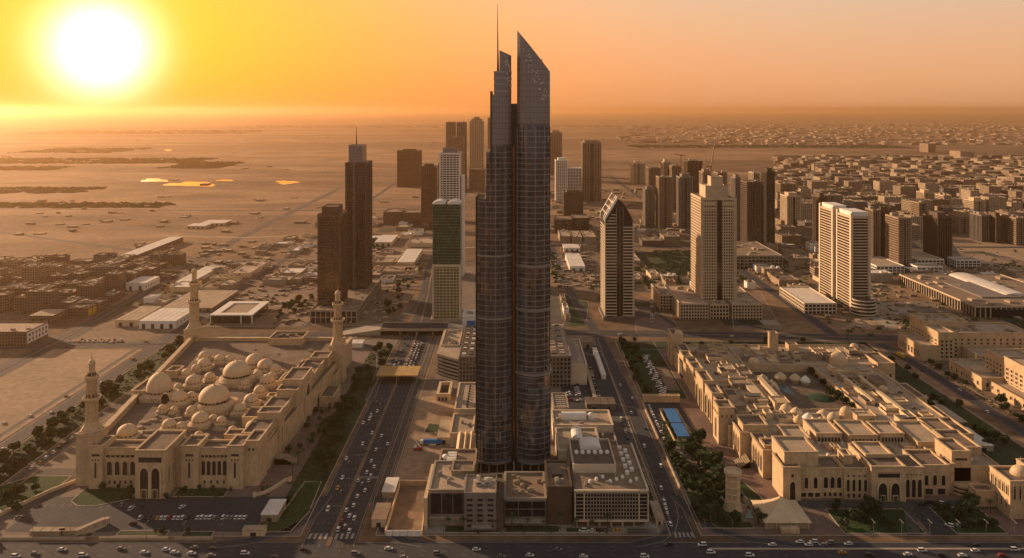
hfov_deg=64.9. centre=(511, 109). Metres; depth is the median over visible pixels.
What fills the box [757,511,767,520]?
tree
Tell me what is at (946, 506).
tree
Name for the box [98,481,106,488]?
tree
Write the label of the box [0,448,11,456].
tree
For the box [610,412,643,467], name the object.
service yard
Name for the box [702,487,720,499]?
tree
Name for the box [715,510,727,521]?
tree
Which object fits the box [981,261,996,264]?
yard
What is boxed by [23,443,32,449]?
tree
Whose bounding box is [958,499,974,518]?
palm tree
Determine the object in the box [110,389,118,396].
tree
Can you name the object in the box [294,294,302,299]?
tree
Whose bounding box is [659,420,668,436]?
palm tree
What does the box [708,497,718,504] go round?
tree
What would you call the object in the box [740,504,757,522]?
sand patch
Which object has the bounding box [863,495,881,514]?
tree
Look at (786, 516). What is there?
pavilion
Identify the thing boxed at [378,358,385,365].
tree
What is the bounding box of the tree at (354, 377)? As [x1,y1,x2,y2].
[350,373,358,381]
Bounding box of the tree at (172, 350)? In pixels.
[168,347,175,353]
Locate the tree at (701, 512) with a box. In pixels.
[696,506,707,518]
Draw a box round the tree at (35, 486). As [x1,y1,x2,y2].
[30,483,40,490]
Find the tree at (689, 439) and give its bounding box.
[685,435,694,442]
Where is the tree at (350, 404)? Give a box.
[343,400,355,408]
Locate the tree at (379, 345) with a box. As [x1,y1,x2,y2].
[376,342,382,350]
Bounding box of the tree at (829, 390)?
[824,385,834,394]
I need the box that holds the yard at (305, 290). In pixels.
[290,287,316,292]
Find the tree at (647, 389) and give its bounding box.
[644,386,651,392]
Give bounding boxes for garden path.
[673,446,753,510]
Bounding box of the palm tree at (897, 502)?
[892,499,902,517]
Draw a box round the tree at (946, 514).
[940,510,951,519]
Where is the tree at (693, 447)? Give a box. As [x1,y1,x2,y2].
[687,442,698,452]
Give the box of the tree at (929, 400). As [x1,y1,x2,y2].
[927,398,934,404]
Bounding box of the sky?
[0,0,1023,112]
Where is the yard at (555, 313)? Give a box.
[550,293,570,326]
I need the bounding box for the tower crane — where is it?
[705,137,715,172]
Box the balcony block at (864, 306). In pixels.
[849,296,877,316]
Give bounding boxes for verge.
[0,345,177,483]
[285,346,393,505]
[642,469,652,516]
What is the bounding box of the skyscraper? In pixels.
[476,4,551,472]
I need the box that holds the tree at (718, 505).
[712,500,721,510]
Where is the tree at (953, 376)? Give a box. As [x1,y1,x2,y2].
[950,373,957,379]
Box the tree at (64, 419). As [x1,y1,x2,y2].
[60,416,69,424]
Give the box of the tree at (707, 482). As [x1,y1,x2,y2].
[701,477,713,487]
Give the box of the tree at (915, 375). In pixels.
[912,372,918,378]
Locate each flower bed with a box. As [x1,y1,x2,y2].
[80,533,93,535]
[117,531,167,535]
[181,532,212,535]
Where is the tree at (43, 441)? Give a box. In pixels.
[35,436,49,447]
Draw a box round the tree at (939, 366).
[934,363,942,368]
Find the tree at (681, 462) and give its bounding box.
[676,459,686,469]
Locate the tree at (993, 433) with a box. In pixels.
[987,429,999,439]
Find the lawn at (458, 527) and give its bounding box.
[445,526,500,531]
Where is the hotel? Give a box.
[898,313,1023,410]
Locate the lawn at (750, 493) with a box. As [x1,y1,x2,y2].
[662,424,761,527]
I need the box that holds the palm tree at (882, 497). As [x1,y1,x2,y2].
[877,495,886,511]
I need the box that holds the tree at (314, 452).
[311,448,321,455]
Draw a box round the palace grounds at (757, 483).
[615,341,1023,534]
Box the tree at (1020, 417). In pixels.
[1017,414,1023,422]
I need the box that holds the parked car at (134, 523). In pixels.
[128,521,137,525]
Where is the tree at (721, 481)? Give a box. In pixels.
[716,477,724,486]
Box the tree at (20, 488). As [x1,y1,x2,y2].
[12,483,27,494]
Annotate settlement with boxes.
[1,131,436,184]
[14,196,418,241]
[196,242,379,276]
[550,188,686,242]
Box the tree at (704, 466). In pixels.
[698,461,709,471]
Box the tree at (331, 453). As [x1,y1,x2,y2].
[324,448,337,460]
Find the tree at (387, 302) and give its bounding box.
[384,299,391,307]
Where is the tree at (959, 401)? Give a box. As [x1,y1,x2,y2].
[956,398,963,405]
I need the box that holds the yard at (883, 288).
[871,286,892,289]
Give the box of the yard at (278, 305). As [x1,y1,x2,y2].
[273,300,286,306]
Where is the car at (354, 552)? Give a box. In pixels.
[351,550,359,554]
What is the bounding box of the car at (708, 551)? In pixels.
[706,549,714,553]
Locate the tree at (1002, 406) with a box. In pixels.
[998,404,1007,410]
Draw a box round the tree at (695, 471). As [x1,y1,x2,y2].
[692,467,699,474]
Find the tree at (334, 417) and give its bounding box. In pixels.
[328,414,336,422]
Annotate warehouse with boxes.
[29,309,66,323]
[114,306,161,326]
[122,237,182,257]
[126,276,159,290]
[139,308,188,328]
[162,290,238,310]
[176,267,214,282]
[187,223,211,228]
[202,220,231,225]
[374,235,397,245]
[382,255,400,264]
[397,249,421,264]
[562,244,579,251]
[565,253,584,271]
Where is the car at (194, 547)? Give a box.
[189,545,198,548]
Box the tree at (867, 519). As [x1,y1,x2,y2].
[863,515,872,523]
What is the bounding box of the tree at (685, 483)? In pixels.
[682,480,689,486]
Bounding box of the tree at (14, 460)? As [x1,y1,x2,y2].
[4,455,21,468]
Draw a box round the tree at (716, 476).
[710,471,722,484]
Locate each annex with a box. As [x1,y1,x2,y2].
[436,420,451,444]
[551,393,568,408]
[567,339,586,384]
[598,432,617,444]
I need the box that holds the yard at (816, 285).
[806,283,818,288]
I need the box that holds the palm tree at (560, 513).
[553,511,566,530]
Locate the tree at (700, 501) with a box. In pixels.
[696,498,703,505]
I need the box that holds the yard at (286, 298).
[273,296,308,301]
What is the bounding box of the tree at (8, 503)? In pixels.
[6,500,13,507]
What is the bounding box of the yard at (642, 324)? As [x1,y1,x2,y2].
[634,298,677,330]
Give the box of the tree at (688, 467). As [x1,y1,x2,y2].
[683,462,695,471]
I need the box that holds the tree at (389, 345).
[386,343,392,348]
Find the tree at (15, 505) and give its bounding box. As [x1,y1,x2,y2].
[10,500,20,511]
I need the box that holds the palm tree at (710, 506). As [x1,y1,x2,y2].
[704,503,716,522]
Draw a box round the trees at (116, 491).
[0,342,1023,533]
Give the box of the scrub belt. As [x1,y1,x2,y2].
[0,125,1002,207]
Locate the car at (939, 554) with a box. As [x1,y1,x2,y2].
[936,552,945,556]
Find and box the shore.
[159,181,216,186]
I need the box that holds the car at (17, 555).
[10,553,20,557]
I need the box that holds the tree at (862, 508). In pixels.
[858,504,868,511]
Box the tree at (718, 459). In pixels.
[713,455,722,463]
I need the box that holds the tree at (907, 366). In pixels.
[904,364,911,369]
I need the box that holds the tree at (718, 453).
[711,450,723,457]
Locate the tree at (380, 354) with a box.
[377,351,383,357]
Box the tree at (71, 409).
[66,405,75,413]
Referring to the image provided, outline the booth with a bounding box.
[371,503,390,526]
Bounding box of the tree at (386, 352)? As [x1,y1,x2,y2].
[382,349,388,356]
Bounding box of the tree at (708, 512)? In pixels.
[703,504,713,514]
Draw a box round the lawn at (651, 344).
[616,341,873,348]
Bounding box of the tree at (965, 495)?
[960,492,980,506]
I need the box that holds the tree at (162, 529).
[159,526,165,532]
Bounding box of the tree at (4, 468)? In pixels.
[0,464,13,473]
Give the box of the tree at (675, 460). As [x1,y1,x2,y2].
[671,455,683,466]
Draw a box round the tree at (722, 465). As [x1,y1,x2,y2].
[716,463,724,473]
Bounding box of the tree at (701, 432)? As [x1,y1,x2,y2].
[690,428,706,438]
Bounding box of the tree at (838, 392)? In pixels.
[834,389,842,397]
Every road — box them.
[0,181,396,448]
[0,187,343,375]
[0,208,655,210]
[0,231,209,260]
[0,331,384,348]
[0,347,140,436]
[0,543,1023,557]
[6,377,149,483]
[70,260,474,261]
[215,496,332,547]
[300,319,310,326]
[301,338,428,545]
[364,343,384,400]
[370,338,436,510]
[370,496,425,547]
[381,285,431,287]
[389,294,424,321]
[405,178,468,337]
[550,245,1023,247]
[550,246,696,538]
[550,290,650,291]
[565,329,897,340]
[609,176,842,337]
[632,496,679,547]
[655,306,678,326]
[671,495,790,546]
[728,317,778,331]
[873,343,1023,436]
[952,243,1020,325]
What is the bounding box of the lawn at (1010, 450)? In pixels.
[874,349,1023,464]
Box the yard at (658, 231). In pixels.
[644,230,668,232]
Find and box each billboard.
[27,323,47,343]
[88,306,96,315]
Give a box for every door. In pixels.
[141,489,146,498]
[152,489,157,498]
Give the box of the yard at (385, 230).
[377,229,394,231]
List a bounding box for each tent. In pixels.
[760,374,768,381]
[774,372,786,382]
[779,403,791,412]
[789,373,800,383]
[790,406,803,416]
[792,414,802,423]
[800,375,810,385]
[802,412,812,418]
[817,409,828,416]
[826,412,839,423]
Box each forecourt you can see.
[246,397,341,496]
[423,521,659,533]
[797,500,997,508]
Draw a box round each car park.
[4,468,75,514]
[5,497,290,531]
[561,346,622,411]
[645,402,692,439]
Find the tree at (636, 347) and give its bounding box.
[631,344,639,349]
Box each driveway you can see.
[904,507,920,534]
[914,507,957,534]
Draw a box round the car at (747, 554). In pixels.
[745,552,754,556]
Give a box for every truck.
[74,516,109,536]
[411,435,421,450]
[420,439,441,444]
[895,352,904,358]
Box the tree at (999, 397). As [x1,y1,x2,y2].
[994,393,1007,401]
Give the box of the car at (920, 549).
[917,547,926,551]
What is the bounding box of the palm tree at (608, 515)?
[603,513,612,527]
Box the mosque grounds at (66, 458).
[0,340,396,535]
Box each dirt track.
[24,174,127,178]
[50,223,218,236]
[72,211,284,216]
[77,251,475,262]
[90,213,316,246]
[139,187,265,188]
[151,235,287,237]
[193,204,378,212]
[194,207,289,207]
[218,173,387,175]
[224,252,475,264]
[237,207,474,216]
[252,210,552,222]
[278,198,551,203]
[278,206,585,209]
[305,196,468,203]
[372,193,623,203]
[372,229,475,233]
[399,243,562,251]
[407,238,689,241]
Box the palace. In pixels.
[668,329,998,501]
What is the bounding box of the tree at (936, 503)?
[932,500,941,507]
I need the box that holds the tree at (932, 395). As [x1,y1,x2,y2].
[927,392,938,399]
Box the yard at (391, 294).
[314,284,416,324]
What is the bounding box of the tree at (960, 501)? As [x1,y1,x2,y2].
[958,498,964,505]
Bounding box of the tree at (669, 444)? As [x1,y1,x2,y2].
[664,439,676,450]
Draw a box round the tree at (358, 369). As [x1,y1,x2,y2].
[355,366,364,372]
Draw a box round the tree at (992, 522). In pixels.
[987,517,999,529]
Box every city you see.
[617,125,795,142]
[705,123,1023,144]
[771,154,1023,185]
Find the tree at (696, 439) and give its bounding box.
[693,436,702,443]
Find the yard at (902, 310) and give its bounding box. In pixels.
[876,303,920,313]
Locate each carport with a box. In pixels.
[29,527,64,536]
[61,527,77,535]
[587,365,596,396]
[592,347,605,378]
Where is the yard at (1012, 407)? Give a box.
[926,361,1023,414]
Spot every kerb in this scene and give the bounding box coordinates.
[0,340,397,536]
[0,341,173,485]
[0,349,140,441]
[60,532,95,536]
[67,308,200,342]
[71,487,134,505]
[115,530,169,536]
[172,487,228,496]
[180,531,214,536]
[264,481,321,531]
[313,284,417,325]
[375,338,670,535]
[444,525,501,532]
[505,525,559,532]
[557,292,588,320]
[565,528,610,532]
[615,342,1023,535]
[618,341,687,397]
[642,468,654,517]
[662,423,762,528]
[733,292,780,329]
[824,342,1023,447]
[825,509,926,533]
[841,298,908,328]
[927,362,1017,417]
[929,507,1007,533]
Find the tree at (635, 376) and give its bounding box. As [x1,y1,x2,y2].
[632,373,638,379]
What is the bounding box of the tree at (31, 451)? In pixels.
[25,445,36,455]
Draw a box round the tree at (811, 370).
[807,367,814,374]
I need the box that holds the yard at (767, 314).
[734,292,780,329]
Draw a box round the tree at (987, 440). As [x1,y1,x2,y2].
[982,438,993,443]
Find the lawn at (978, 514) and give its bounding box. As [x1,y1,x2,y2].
[931,508,1005,532]
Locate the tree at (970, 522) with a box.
[966,517,977,528]
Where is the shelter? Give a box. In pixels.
[346,339,364,347]
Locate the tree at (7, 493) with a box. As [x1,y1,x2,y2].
[2,488,13,500]
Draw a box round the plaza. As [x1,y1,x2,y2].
[376,338,664,534]
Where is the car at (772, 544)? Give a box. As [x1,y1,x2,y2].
[768,542,776,545]
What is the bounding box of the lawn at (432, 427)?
[425,424,438,431]
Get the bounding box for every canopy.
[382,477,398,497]
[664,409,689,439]
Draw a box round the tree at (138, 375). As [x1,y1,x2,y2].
[135,372,141,377]
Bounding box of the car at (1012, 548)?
[1009,546,1019,550]
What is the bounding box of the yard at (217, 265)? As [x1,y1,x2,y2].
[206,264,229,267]
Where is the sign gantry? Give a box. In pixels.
[354,476,378,486]
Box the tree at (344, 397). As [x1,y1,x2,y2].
[340,394,349,402]
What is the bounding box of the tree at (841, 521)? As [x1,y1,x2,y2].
[838,517,849,525]
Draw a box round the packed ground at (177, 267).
[159,263,231,282]
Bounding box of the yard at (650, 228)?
[638,228,661,229]
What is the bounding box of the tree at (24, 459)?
[20,456,29,464]
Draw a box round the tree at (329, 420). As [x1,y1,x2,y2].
[323,417,334,423]
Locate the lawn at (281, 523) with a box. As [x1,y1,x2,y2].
[267,482,319,530]
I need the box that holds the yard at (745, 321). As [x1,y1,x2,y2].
[720,319,762,324]
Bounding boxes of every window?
[94,461,96,477]
[106,461,112,474]
[114,461,119,474]
[122,461,127,474]
[130,461,134,474]
[138,457,161,462]
[160,392,170,404]
[168,465,169,483]
[172,461,173,478]
[187,461,190,477]
[201,460,205,474]
[206,460,210,474]
[211,460,216,474]
[217,460,221,474]
[222,460,226,474]
[233,461,236,477]
[281,424,282,443]
[303,397,304,414]
[735,433,736,448]
[737,437,738,452]
[750,441,751,456]
[755,448,756,463]
[757,451,758,466]
[760,455,761,471]
[789,481,795,499]
[801,492,806,496]
[804,477,808,488]
[807,492,813,496]
[813,477,817,488]
[814,492,820,496]
[823,476,828,487]
[830,476,834,487]
[836,476,841,487]
[846,479,849,491]
[852,479,855,491]
[857,479,861,491]
[863,479,867,491]
[877,472,900,477]
[906,479,910,497]
[911,479,916,497]
[917,479,921,497]
[924,474,928,485]
[925,488,933,494]
[932,474,937,485]
[937,488,945,494]
[941,474,945,485]
[954,457,967,460]
[994,475,996,486]
[998,478,1000,489]
[1002,481,1004,492]
[1005,483,1007,494]
[1013,486,1016,499]
[1018,486,1021,499]
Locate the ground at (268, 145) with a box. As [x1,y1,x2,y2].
[0,113,1023,541]
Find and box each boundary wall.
[0,479,75,515]
[0,537,212,539]
[253,476,291,496]
[641,399,680,488]
[659,408,690,441]
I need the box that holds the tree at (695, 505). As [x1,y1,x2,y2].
[690,500,700,510]
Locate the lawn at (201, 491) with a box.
[174,488,227,495]
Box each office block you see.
[437,329,463,379]
[459,326,475,381]
[462,310,475,329]
[464,474,503,529]
[544,460,571,524]
[550,322,570,386]
[567,436,648,526]
[651,283,672,310]
[665,285,708,319]
[706,300,728,318]
[725,286,761,319]
[780,287,836,313]
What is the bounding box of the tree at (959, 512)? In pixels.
[954,508,965,519]
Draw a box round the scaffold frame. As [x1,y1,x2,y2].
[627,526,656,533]
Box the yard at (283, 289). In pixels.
[272,287,295,296]
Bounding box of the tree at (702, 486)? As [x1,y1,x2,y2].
[697,483,705,493]
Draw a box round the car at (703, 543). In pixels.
[698,541,706,545]
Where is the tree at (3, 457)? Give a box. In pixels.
[0,454,8,464]
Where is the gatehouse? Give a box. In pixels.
[260,499,286,521]
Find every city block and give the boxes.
[775,199,779,207]
[775,217,783,224]
[775,231,801,243]
[776,192,783,198]
[776,224,795,231]
[776,229,788,232]
[794,219,811,226]
[796,225,811,234]
[798,188,810,196]
[801,198,811,201]
[801,201,811,218]
[802,235,811,242]
[807,180,826,191]
[809,172,824,179]
[813,188,836,193]
[824,180,833,184]
[826,173,844,179]
[827,184,836,187]
[830,187,851,194]
[835,176,853,186]
[837,190,848,195]
[843,195,861,199]
[844,180,861,191]
[854,200,866,210]
[857,190,878,192]
[857,192,875,195]
[862,177,880,184]
[862,194,882,199]
[867,201,888,209]
[868,202,885,208]
[873,180,896,191]
[878,194,902,205]
[881,176,904,181]
[882,190,892,193]
[885,194,908,198]
[890,202,900,210]
[893,185,916,196]
[894,210,909,213]
[897,182,917,190]
[901,198,932,212]
[901,213,922,231]
[912,223,919,237]
[915,178,936,182]
[918,182,938,191]
[928,198,949,204]
[930,192,949,198]
[935,205,955,210]
[937,206,969,214]
[938,178,955,184]
[939,184,954,186]
[939,187,954,196]
[941,186,958,193]
[952,198,961,203]
[953,209,972,214]
[955,185,975,187]
[958,178,979,184]
[959,187,978,197]
[961,188,978,203]
[976,182,996,184]
[979,184,999,192]
[979,193,1007,199]
[980,194,1006,211]
[998,182,1016,185]
[998,210,1023,216]
[1000,188,1023,194]
[1001,184,1023,189]
[1006,176,1020,182]
[1007,189,1023,197]
[1007,200,1022,209]
[1008,197,1021,201]
[1012,172,1023,175]
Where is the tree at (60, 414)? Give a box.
[56,410,67,418]
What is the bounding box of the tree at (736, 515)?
[729,510,742,524]
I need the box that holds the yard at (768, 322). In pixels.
[759,320,779,324]
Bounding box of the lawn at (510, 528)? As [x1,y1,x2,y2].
[506,526,558,531]
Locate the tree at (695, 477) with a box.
[690,474,698,481]
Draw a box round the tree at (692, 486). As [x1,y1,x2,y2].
[688,482,697,492]
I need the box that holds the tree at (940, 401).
[937,399,946,404]
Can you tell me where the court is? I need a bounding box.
[748,519,809,532]
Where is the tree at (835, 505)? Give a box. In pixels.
[831,501,840,509]
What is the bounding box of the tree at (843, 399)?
[839,395,848,403]
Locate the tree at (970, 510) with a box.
[965,504,972,514]
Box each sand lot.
[0,349,29,363]
[0,349,141,440]
[70,308,171,341]
[200,289,316,326]
[396,397,455,477]
[912,238,1023,267]
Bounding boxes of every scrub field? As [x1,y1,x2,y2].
[634,252,690,272]
[649,268,678,283]
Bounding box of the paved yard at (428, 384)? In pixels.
[420,340,440,396]
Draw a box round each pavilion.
[436,381,452,400]
[751,496,811,533]
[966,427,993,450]
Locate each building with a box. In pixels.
[0,256,13,259]
[0,267,7,278]
[0,276,4,285]
[0,286,11,291]
[0,291,13,312]
[0,322,47,346]
[1,281,31,287]
[2,260,20,269]
[4,257,25,260]
[5,276,21,283]
[8,268,16,277]
[10,285,36,296]
[13,294,24,311]
[17,262,50,275]
[18,258,44,265]
[22,264,45,282]
[23,255,48,259]
[25,288,58,312]
[29,283,47,287]
[38,284,58,287]
[44,253,69,263]
[45,272,68,282]
[46,264,66,275]
[48,280,69,288]
[58,296,84,308]
[59,267,84,272]
[59,288,75,301]
[64,301,95,316]
[65,280,83,287]
[67,264,87,267]
[68,271,92,281]
[69,258,92,264]
[76,281,103,298]
[76,299,107,312]
[81,277,104,291]
[85,262,118,270]
[93,252,117,262]
[93,263,119,277]
[99,290,124,302]
[103,258,128,263]
[105,271,126,292]
[115,254,135,261]
[120,263,135,270]
[124,269,143,281]
[129,260,148,265]
[131,257,148,260]
[131,265,159,275]
[144,261,167,268]
[149,251,168,261]
[165,252,185,264]
[210,301,268,323]
[216,279,241,288]
[228,260,269,277]
[275,268,315,282]
[310,278,380,322]
[380,265,414,275]
[383,208,404,224]
[403,209,420,225]
[407,237,432,246]
[424,449,503,529]
[504,471,546,525]
[558,229,570,242]
[569,230,581,243]
[579,242,596,249]
[581,230,595,242]
[634,253,640,263]
[634,272,643,282]
[638,236,662,245]
[646,269,659,279]
[660,232,679,244]
[737,241,782,268]
[783,255,804,266]
[919,143,934,151]
[950,150,973,157]
[967,458,1023,518]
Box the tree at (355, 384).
[351,381,358,387]
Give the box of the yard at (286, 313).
[264,309,300,316]
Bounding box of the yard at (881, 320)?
[869,316,897,325]
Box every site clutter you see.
[134,242,176,279]
[237,259,429,322]
[557,247,596,287]
[747,247,1021,331]
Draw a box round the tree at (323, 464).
[319,460,329,469]
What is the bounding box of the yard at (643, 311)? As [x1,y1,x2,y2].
[635,306,655,317]
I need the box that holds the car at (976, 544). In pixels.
[971,542,980,545]
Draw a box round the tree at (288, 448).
[284,444,291,452]
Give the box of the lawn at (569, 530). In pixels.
[567,528,609,531]
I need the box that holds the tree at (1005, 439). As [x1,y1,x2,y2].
[1000,435,1009,444]
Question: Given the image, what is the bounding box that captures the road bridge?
[343,322,462,335]
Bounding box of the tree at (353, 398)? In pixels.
[348,396,357,403]
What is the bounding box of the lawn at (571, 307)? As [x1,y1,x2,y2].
[558,293,588,318]
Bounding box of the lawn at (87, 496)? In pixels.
[72,488,134,504]
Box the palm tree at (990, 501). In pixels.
[984,498,996,512]
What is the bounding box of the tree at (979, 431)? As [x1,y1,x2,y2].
[974,427,987,436]
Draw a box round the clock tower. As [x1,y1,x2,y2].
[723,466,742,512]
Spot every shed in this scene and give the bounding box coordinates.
[143,294,160,302]
[153,297,173,305]
[160,290,172,297]
[170,281,201,291]
[199,280,225,289]
[201,274,213,280]
[209,274,227,279]
[211,267,227,273]
[227,273,242,278]
[228,261,247,266]
[255,249,267,254]
[258,243,271,248]
[262,276,287,284]
[273,241,295,246]
[280,267,307,274]
[283,235,297,240]
[288,245,301,249]
[288,261,307,266]
[289,246,303,253]
[290,273,305,279]
[302,232,314,237]
[302,243,314,246]
[304,275,316,281]
[306,263,316,269]
[308,272,316,275]
[372,216,379,219]
[372,222,379,226]
[372,235,381,240]
[372,257,395,266]
[372,270,383,277]
[373,265,382,269]
[379,249,394,254]
[381,275,394,281]
[396,224,412,230]
[397,272,415,277]
[400,232,412,238]
[403,266,417,273]
[408,229,423,234]
[562,301,568,315]
[564,313,570,320]
[567,335,592,347]
[585,397,615,409]
[660,273,677,281]
[662,278,675,284]
[679,274,690,282]
[744,279,755,288]
[753,263,774,271]
[761,265,781,273]
[763,243,776,251]
[767,271,783,276]
[770,274,798,285]
[777,242,794,250]
[779,246,802,254]
[787,283,808,286]
[790,254,809,265]
[806,240,818,250]
[807,252,818,259]
[808,261,818,268]
[810,258,818,262]
[810,265,818,274]
[813,275,818,281]
[871,269,892,281]
[905,266,933,273]
[939,270,953,273]
[943,265,950,270]
[956,268,974,273]
[975,271,999,273]
[977,266,1010,276]
[1005,268,1023,274]
[1015,273,1023,278]
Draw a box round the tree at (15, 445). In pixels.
[7,441,20,452]
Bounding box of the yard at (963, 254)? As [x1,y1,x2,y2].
[959,252,973,256]
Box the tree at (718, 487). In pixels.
[713,484,721,490]
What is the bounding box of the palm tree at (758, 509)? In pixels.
[752,507,762,524]
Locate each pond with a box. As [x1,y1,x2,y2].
[141,178,167,181]
[164,182,214,185]
[276,181,298,183]
[721,495,753,517]
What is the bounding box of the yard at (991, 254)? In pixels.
[979,252,1002,256]
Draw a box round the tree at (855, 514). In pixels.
[848,508,863,522]
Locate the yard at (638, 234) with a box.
[634,232,643,235]
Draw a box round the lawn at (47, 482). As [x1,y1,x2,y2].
[0,476,69,509]
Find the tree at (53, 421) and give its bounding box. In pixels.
[46,416,59,426]
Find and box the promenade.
[668,364,747,484]
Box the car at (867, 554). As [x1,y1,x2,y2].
[864,552,873,556]
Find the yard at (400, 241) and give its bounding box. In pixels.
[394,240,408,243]
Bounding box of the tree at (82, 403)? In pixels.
[78,401,84,407]
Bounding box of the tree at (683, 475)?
[678,471,688,479]
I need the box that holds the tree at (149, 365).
[143,361,154,372]
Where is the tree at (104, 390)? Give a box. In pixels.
[99,385,112,395]
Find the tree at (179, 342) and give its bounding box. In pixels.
[173,338,183,346]
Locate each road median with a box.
[0,187,341,370]
[29,332,384,345]
[325,338,415,545]
[415,183,468,337]
[566,332,897,338]
[709,548,1023,549]
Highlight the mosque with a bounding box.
[75,267,352,498]
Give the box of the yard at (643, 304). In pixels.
[634,302,651,308]
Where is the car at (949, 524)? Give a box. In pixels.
[944,522,953,526]
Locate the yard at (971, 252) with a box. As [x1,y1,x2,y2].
[959,251,982,253]
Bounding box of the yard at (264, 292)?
[250,290,291,295]
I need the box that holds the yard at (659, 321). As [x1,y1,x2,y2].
[645,319,667,323]
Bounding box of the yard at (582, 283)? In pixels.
[554,254,597,289]
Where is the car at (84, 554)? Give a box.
[78,552,87,556]
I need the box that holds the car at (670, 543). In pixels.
[665,541,673,545]
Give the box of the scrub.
[0,184,1023,336]
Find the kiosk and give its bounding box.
[241,525,267,535]
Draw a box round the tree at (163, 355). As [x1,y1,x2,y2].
[160,352,169,358]
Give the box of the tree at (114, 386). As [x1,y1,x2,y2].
[109,383,119,389]
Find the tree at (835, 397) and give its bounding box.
[833,394,838,400]
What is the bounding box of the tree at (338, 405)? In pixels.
[333,401,342,410]
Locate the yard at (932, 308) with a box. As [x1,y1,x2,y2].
[899,301,950,311]
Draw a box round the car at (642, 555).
[640,553,648,557]
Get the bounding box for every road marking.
[0,542,1023,546]
[1,183,396,443]
[2,348,138,435]
[6,187,344,372]
[8,393,130,482]
[37,331,366,347]
[217,496,331,547]
[302,341,427,545]
[308,532,693,538]
[371,339,435,508]
[371,496,426,546]
[555,250,695,538]
[567,330,897,340]
[610,177,838,336]
[631,496,678,546]
[671,496,788,545]
[876,343,1023,436]
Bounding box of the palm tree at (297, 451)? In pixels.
[292,450,303,465]
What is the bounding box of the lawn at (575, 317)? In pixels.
[569,313,584,325]
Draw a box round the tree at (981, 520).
[975,516,986,525]
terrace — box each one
[656,367,679,389]
[925,395,966,422]
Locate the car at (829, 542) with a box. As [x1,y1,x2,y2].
[825,540,834,543]
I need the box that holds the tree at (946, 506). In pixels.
[941,502,950,509]
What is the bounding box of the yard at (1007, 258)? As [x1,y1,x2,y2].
[996,256,1023,262]
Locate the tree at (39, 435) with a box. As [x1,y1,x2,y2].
[34,432,52,440]
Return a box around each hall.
[449,413,475,446]
[454,382,475,425]
[456,431,478,472]
[551,409,613,441]
[555,425,598,459]
[899,272,1023,317]
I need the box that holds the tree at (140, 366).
[137,363,145,370]
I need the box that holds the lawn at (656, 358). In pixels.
[622,349,687,398]
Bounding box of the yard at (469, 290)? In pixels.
[449,266,475,324]
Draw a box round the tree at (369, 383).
[366,380,372,386]
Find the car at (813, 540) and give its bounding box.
[809,539,818,542]
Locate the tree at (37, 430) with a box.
[31,425,43,436]
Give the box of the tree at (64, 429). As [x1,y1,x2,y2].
[57,425,70,436]
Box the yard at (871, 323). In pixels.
[844,299,908,327]
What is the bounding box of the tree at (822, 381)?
[819,378,826,384]
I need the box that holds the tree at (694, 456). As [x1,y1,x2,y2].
[690,452,699,460]
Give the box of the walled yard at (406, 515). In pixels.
[385,480,427,535]
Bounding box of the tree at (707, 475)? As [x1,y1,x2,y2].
[704,472,711,478]
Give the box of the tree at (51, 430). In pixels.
[45,426,57,439]
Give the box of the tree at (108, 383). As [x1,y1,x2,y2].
[99,380,112,388]
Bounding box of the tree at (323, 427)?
[317,421,330,436]
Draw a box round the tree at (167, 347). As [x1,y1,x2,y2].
[163,344,171,350]
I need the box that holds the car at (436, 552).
[433,550,441,554]
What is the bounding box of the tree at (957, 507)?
[954,503,965,510]
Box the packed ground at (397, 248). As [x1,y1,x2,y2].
[309,241,409,284]
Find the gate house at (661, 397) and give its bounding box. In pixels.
[642,394,679,401]
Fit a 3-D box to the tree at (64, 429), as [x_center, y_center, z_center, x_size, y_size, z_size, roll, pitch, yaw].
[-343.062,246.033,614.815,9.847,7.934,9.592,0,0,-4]
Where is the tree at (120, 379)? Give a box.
[115,374,124,384]
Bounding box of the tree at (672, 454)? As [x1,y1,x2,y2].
[668,450,679,457]
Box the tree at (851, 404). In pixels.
[847,401,858,407]
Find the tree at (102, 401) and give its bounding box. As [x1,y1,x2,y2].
[99,399,105,404]
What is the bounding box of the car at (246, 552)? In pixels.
[240,550,249,554]
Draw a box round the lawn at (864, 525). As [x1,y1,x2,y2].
[827,509,924,532]
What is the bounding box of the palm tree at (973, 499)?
[967,497,982,516]
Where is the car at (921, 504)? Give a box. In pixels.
[917,502,925,505]

